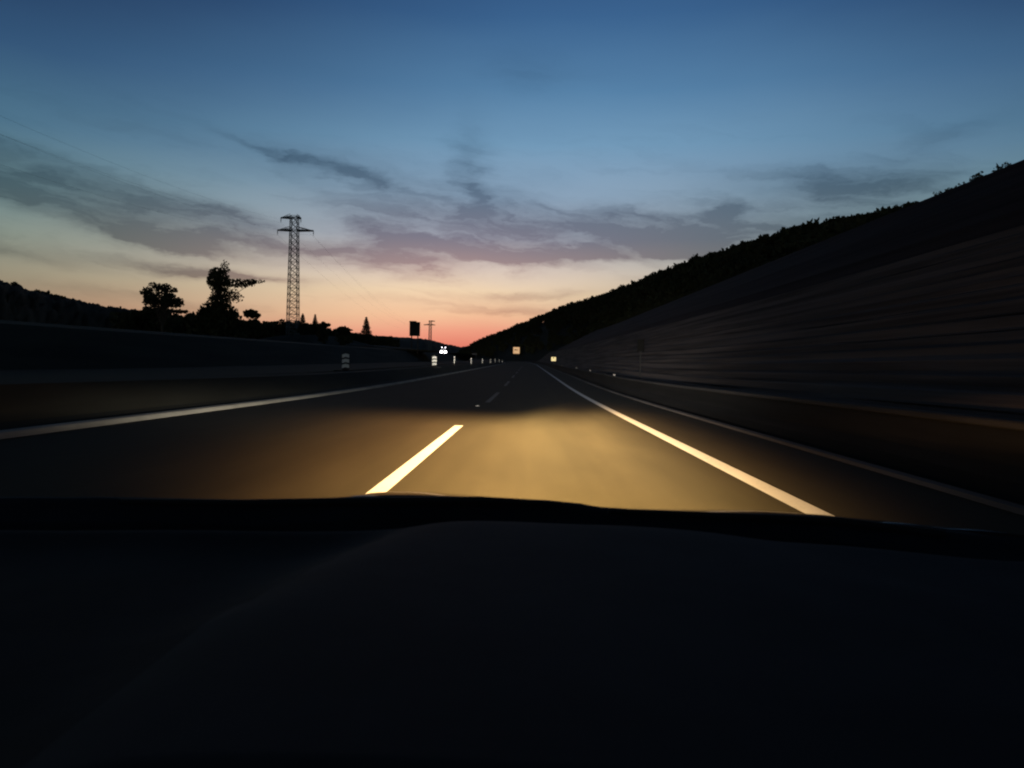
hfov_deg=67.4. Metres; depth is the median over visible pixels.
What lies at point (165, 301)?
round tree
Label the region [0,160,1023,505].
ground
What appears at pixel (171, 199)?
power line
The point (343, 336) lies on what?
bush
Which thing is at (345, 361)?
beacon
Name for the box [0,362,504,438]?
road line
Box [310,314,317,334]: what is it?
conifer
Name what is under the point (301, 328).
conifer
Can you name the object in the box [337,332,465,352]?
hill
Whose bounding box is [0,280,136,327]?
hill
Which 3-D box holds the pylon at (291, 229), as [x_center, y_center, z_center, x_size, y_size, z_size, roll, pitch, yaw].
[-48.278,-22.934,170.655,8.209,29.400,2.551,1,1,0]
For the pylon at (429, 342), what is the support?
on the ground
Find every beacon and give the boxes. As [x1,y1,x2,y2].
[334,353,355,371]
[430,356,440,367]
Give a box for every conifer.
[296,313,308,334]
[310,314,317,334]
[359,317,372,343]
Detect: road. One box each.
[0,359,493,379]
[0,361,1023,534]
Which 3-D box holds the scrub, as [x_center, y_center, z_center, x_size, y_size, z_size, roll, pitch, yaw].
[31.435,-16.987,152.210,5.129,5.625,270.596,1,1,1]
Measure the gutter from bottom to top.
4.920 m
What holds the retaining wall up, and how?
on the ground
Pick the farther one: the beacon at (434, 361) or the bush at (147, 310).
the bush at (147, 310)
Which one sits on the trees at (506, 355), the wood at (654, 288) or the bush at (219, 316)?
the wood at (654, 288)
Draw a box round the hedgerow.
[109,311,399,346]
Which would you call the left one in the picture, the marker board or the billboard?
the billboard
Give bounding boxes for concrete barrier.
[532,361,1023,504]
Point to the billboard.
(414, 330)
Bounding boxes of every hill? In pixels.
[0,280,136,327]
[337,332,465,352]
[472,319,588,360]
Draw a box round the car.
[0,492,1023,767]
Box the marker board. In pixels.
[637,340,643,378]
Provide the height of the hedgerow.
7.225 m
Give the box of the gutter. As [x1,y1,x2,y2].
[527,362,1023,515]
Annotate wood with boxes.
[2,280,135,309]
[456,201,917,356]
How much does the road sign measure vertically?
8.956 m
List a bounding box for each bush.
[134,306,189,333]
[184,295,250,337]
[315,321,330,343]
[333,326,352,345]
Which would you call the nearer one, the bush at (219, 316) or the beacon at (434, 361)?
the beacon at (434, 361)
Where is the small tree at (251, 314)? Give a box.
[242,309,260,338]
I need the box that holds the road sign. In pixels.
[513,347,519,354]
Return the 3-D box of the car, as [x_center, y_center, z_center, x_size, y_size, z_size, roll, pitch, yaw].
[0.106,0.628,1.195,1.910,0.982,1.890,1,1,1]
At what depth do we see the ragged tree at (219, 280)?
124.28 m
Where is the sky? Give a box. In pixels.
[0,0,1023,346]
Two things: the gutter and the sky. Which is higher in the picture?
the sky
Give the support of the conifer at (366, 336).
on the mound
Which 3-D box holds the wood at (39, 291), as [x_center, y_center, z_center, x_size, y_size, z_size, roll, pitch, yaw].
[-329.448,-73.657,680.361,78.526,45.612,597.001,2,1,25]
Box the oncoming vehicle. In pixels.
[440,347,446,352]
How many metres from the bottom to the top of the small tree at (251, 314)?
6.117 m
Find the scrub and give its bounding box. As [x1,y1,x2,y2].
[599,162,1010,328]
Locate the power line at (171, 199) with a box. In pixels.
[0,118,404,328]
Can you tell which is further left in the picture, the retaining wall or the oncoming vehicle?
the oncoming vehicle
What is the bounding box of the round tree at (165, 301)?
[139,282,184,331]
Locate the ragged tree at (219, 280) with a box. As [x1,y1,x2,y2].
[206,260,264,302]
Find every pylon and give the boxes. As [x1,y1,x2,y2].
[277,214,313,334]
[424,320,434,349]
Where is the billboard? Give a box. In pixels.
[409,321,419,353]
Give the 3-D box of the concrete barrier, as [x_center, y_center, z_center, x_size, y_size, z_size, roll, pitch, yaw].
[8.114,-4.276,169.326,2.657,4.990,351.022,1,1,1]
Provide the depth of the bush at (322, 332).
128.20 m
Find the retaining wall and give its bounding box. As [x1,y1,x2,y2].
[538,225,1023,419]

